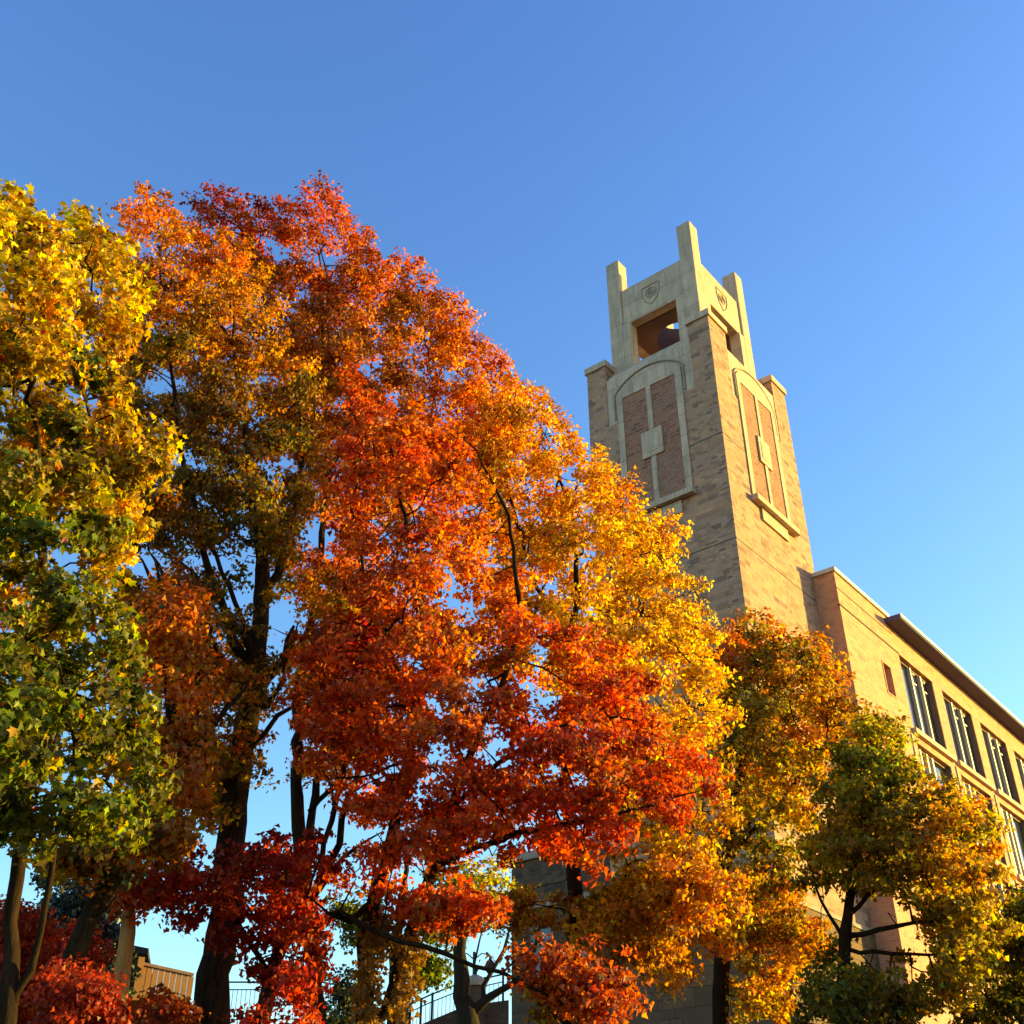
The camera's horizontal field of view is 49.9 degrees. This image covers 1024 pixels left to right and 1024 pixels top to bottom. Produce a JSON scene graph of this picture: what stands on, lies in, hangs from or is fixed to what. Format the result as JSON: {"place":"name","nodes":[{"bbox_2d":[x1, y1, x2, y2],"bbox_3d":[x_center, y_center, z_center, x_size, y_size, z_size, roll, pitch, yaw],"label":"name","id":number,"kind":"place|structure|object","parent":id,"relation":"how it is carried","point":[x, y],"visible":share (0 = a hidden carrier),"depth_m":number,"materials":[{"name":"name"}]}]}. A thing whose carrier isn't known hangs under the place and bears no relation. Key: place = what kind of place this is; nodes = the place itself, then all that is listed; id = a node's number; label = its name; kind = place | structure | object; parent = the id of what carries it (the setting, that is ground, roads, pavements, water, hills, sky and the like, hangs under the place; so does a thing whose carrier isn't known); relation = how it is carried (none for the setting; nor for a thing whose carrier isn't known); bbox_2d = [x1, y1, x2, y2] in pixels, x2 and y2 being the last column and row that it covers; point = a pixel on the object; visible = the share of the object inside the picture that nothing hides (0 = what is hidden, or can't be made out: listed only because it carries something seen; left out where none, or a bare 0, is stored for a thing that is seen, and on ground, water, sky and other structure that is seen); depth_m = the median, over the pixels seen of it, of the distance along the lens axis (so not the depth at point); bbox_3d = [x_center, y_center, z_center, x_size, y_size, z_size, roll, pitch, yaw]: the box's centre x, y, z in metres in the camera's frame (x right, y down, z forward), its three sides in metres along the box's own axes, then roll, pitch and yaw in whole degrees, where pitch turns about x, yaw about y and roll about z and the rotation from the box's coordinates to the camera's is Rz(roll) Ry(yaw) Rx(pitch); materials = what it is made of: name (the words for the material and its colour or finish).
{"place":"outdoors","nodes":[
{"label":"outdoors","id":0,"kind":"place"},
{"bbox_2d":[0,0,1023,1023],"label":"sky","id":1,"kind":"structure","parent":0,"point":[857,166],"materials":[{"name":"blue"}]},
{"bbox_3d":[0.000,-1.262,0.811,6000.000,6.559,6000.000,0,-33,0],"label":"ground","id":2,"kind":"structure","parent":0,"visible":0},
{"bbox_2d":[0,894,63,1023],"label":"shrub","id":3,"kind":"object","parent":2,"relation":"on","point":[28,924],"visible":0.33,"depth_m":16.02,"materials":[{"name":"red plant"}]},
{"bbox_2d":[22,867,61,945],"bbox_3d":[-11.699,11.119,28.171,2.827,4.556,3.570,0,-33,0],"label":"evergreen tree","id":4,"kind":"object","parent":2,"relation":"on","point":[40,883],"visible":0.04,"depth_m":28.11,"materials":[{"name":"green plant"}]},
{"bbox_2d":[37,916,116,986],"bbox_3d":[-7.507,8.606,18.965,2.001,2.984,2.884,0,-33,0],"label":"shrub","id":5,"kind":"object","parent":2,"relation":"on","point":[95,956],"visible":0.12,"depth_m":19.43,"materials":[{"name":"red plant"}]},
{"bbox_2d":[18,952,142,1023],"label":"shrub","id":6,"kind":"object","parent":2,"relation":"on","point":[63,995],"visible":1,"depth_m":10.66,"materials":[{"name":"red plant"}]},
{"bbox_2d":[41,876,141,1000],"bbox_3d":[-10.210,10.241,26.945,2.542,5.263,3.911,0,-33,0],"label":"evergreen tree","id":7,"kind":"object","parent":2,"relation":"on","point":[71,904],"visible":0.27,"depth_m":26.03,"materials":[{"name":"green plant"}]},
{"bbox_2d":[0,178,187,1023],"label":"maple tree","id":8,"kind":"object","parent":2,"relation":"on","point":[42,707],"visible":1,"depth_m":9.76,"materials":[{"name":"yellow plant"}]},
{"bbox_2d":[102,942,151,996],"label":"house","id":9,"kind":"structure","parent":2,"relation":"on","point":[142,951],"depth_m":30.36,"materials":[{"name":"brown wood"}]},
{"bbox_2d":[76,857,178,1004],"bbox_3d":[-4.998,6.058,13.777,1.296,4.434,1.739,8,-34,-12],"label":"maple tree","id":10,"kind":"object","parent":2,"relation":"on","point":[134,899],"visible":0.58,"depth_m":14.29,"materials":[{"name":"beige plant"}]},
{"bbox_2d":[27,556,249,1021],"bbox_3d":[-4.633,4.131,13.272,2.363,8.164,2.908,0,-33,0],"label":"maple tree","id":11,"kind":"object","parent":2,"relation":"on","point":[183,676],"visible":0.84,"depth_m":13.59,"materials":[{"name":"orange plant"}]},
{"bbox_2d":[131,957,193,1001],"bbox_3d":[-9.389,13.112,29.429,1.634,2.120,0.180,21,-38,-29],"label":"timber fence","id":12,"kind":"object","parent":2,"relation":"on","point":[143,965],"visible":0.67,"depth_m":29.75,"materials":[{"name":"brown wood"}]},
{"bbox_2d":[125,981,210,1023],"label":"shrub","id":13,"kind":"object","parent":2,"relation":"on","point":[164,1008],"visible":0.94,"depth_m":14.28,"materials":[{"name":"red plant"}]},
{"bbox_2d":[90,179,345,1023],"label":"maple tree","id":14,"kind":"object","parent":2,"relation":"on","point":[274,531],"visible":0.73,"depth_m":20.07,"materials":[{"name":"orange plant"}]},
{"bbox_2d":[146,568,392,1023],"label":"maple tree","id":15,"kind":"object","parent":2,"relation":"on","point":[288,870],"visible":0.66,"depth_m":14.80,"materials":[{"name":"red plant"}]},
{"bbox_2d":[229,981,387,1023],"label":"iron railing","id":16,"kind":"object","parent":2,"relation":"on","point":[292,1018],"visible":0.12,"depth_m":34.39,"materials":[{"name":"black metal"}]},
{"bbox_2d":[323,963,384,1023],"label":"shrub","id":17,"kind":"object","parent":2,"relation":"on","point":[342,994],"visible":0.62,"depth_m":28.12,"materials":[{"name":"green plant"}]},
{"bbox_2d":[178,170,540,1023],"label":"maple tree","id":18,"kind":"object","parent":2,"relation":"on","point":[448,342],"visible":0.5,"depth_m":27.49,"materials":[{"name":"red plant"}]},
{"bbox_2d":[323,855,468,1023],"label":"maple tree","id":19,"kind":"object","parent":2,"relation":"on","point":[434,968],"visible":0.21,"depth_m":27.02,"materials":[{"name":"green plant"}]},
{"bbox_2d":[398,989,408,1023],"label":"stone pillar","id":20,"kind":"structure","parent":2,"relation":"on","point":[407,1013],"depth_m":33.44,"materials":[{"name":"grey stone"}]},
{"bbox_2d":[423,1000,508,1023],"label":"retaining wall","id":21,"kind":"structure","parent":2,"relation":"on","point":[497,1012],"depth_m":33.68,"materials":[{"name":"concrete"}]},
{"bbox_2d":[408,985,453,1023],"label":"iron railing","id":22,"kind":"object","parent":21,"relation":"on","point":[432,1010],"visible":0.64,"depth_m":34.00,"materials":[{"name":"black metal"}]},
{"bbox_2d":[484,974,503,1001],"bbox_3d":[-0.566,15.067,34.294,0.645,1.341,0.071,0,-33,-1],"label":"iron railing","id":23,"kind":"object","parent":21,"relation":"on","point":[502,982],"visible":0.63,"depth_m":34.48,"materials":[{"name":"black metal"}]},
{"bbox_2d":[469,968,486,1023],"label":"stone pillar","id":24,"kind":"structure","parent":2,"relation":"on","point":[475,987],"depth_m":33.84,"materials":[{"name":"stone"}]},
{"bbox_2d":[411,853,545,1023],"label":"tree","id":25,"kind":"object","parent":2,"relation":"on","point":[468,1010],"visible":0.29,"depth_m":25.34,"materials":[{"name":"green plant"}]},
{"bbox_2d":[466,952,493,974],"bbox_3d":[-1.295,16.092,37.183,1.420,2.346,0.320,0,-33,0],"label":"street lamp","id":26,"kind":"object","parent":2,"relation":"on","point":[490,963],"visible":0.35,"depth_m":37.60,"materials":[{"name":"black metal"}]},
{"bbox_2d":[271,359,734,1023],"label":"maple tree","id":27,"kind":"object","parent":2,"relation":"on","point":[563,981],"visible":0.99,"depth_m":14.86,"materials":[{"name":"red plant"}]},
{"bbox_2d":[345,900,430,1023],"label":"climbing vine","id":28,"kind":"object","parent":27,"relation":"attached to","point":[373,945],"visible":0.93,"depth_m":13.69,"materials":[{"name":"green plant"}]},
{"bbox_2d":[508,834,612,1023],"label":"stone annex","id":29,"kind":"object","parent":2,"relation":"on","point":[536,870],"visible":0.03,"depth_m":44.26,"materials":[{"name":"grey stone"}]},
{"bbox_2d":[530,926,553,976],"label":"window","id":30,"kind":"structure","parent":29,"relation":"in","point":[547,931],"depth_m":43.68,"materials":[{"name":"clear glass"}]},
{"bbox_2d":[458,366,770,1023],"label":"maple tree","id":31,"kind":"object","parent":2,"relation":"on","point":[624,909],"visible":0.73,"depth_m":20.07,"materials":[{"name":"orange plant"}]},
{"bbox_2d":[584,220,886,1023],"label":"bell tower","id":32,"kind":"structure","parent":2,"relation":"on","point":[688,418],"depth_m":50.27,"materials":[{"name":"stone"}]},
{"bbox_2d":[691,603,906,1023],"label":"maple tree","id":33,"kind":"object","parent":2,"relation":"on","point":[762,734],"visible":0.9,"depth_m":24.81,"materials":[{"name":"orange plant"}]},
{"bbox_2d":[786,707,1023,1023],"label":"maple tree","id":34,"kind":"object","parent":2,"relation":"on","point":[871,820],"visible":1,"depth_m":20.39,"materials":[{"name":"yellow plant"}]},
{"bbox_2d":[811,566,1023,1023],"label":"campus building","id":35,"kind":"structure","parent":2,"relation":"on","point":[966,727],"depth_m":54.36,"materials":[{"name":"stone"}]},
{"bbox_2d":[881,660,896,698],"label":"stair window","id":36,"kind":"structure","parent":35,"relation":"in","point":[881,660],"depth_m":51.40,"materials":[{"name":"red metal"}]},
{"bbox_2d":[900,660,956,762],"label":"window","id":37,"kind":"structure","parent":35,"relation":"in","point":[920,694],"depth_m":54.70,"materials":[{"name":"black glass"}]},
{"bbox_2d":[918,748,952,789],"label":"window","id":38,"kind":"structure","parent":35,"relation":"in","point":[932,764],"depth_m":52.97,"materials":[{"name":"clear glass"}]},
{"bbox_2d":[943,696,995,790],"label":"window","id":39,"kind":"structure","parent":35,"relation":"in","point":[961,725],"depth_m":58.40,"materials":[{"name":"black glass"}]},
{"bbox_2d":[962,781,1016,876],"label":"window","id":40,"kind":"structure","parent":35,"relation":"in","point":[989,806],"depth_m":56.25,"materials":[{"name":"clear glass"}]},
{"bbox_2d":[986,878,1014,959],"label":"window","id":41,"kind":"structure","parent":35,"relation":"in","point":[998,886],"depth_m":54.41,"materials":[{"name":"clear glass"}]},
{"bbox_2d":[981,727,1023,813],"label":"window","id":42,"kind":"structure","parent":35,"relation":"in","point":[1004,781],"depth_m":62.14,"materials":[{"name":"black glass"}]},
{"bbox_2d":[1000,807,1023,882],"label":"window","id":43,"kind":"structure","parent":35,"relation":"in","point":[1015,838],"depth_m":59.36,"materials":[{"name":"clear glass"}]},
{"bbox_2d":[1015,756,1023,789],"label":"window","id":44,"kind":"structure","parent":35,"relation":"in","point":[1020,764],"depth_m":65.69,"materials":[{"name":"clear glass"}]},
{"bbox_2d":[948,883,1023,1023],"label":"maple tree","id":45,"kind":"object","parent":2,"relation":"on","point":[1007,1000],"visible":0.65,"depth_m":20.55,"materials":[{"name":"green plant"}]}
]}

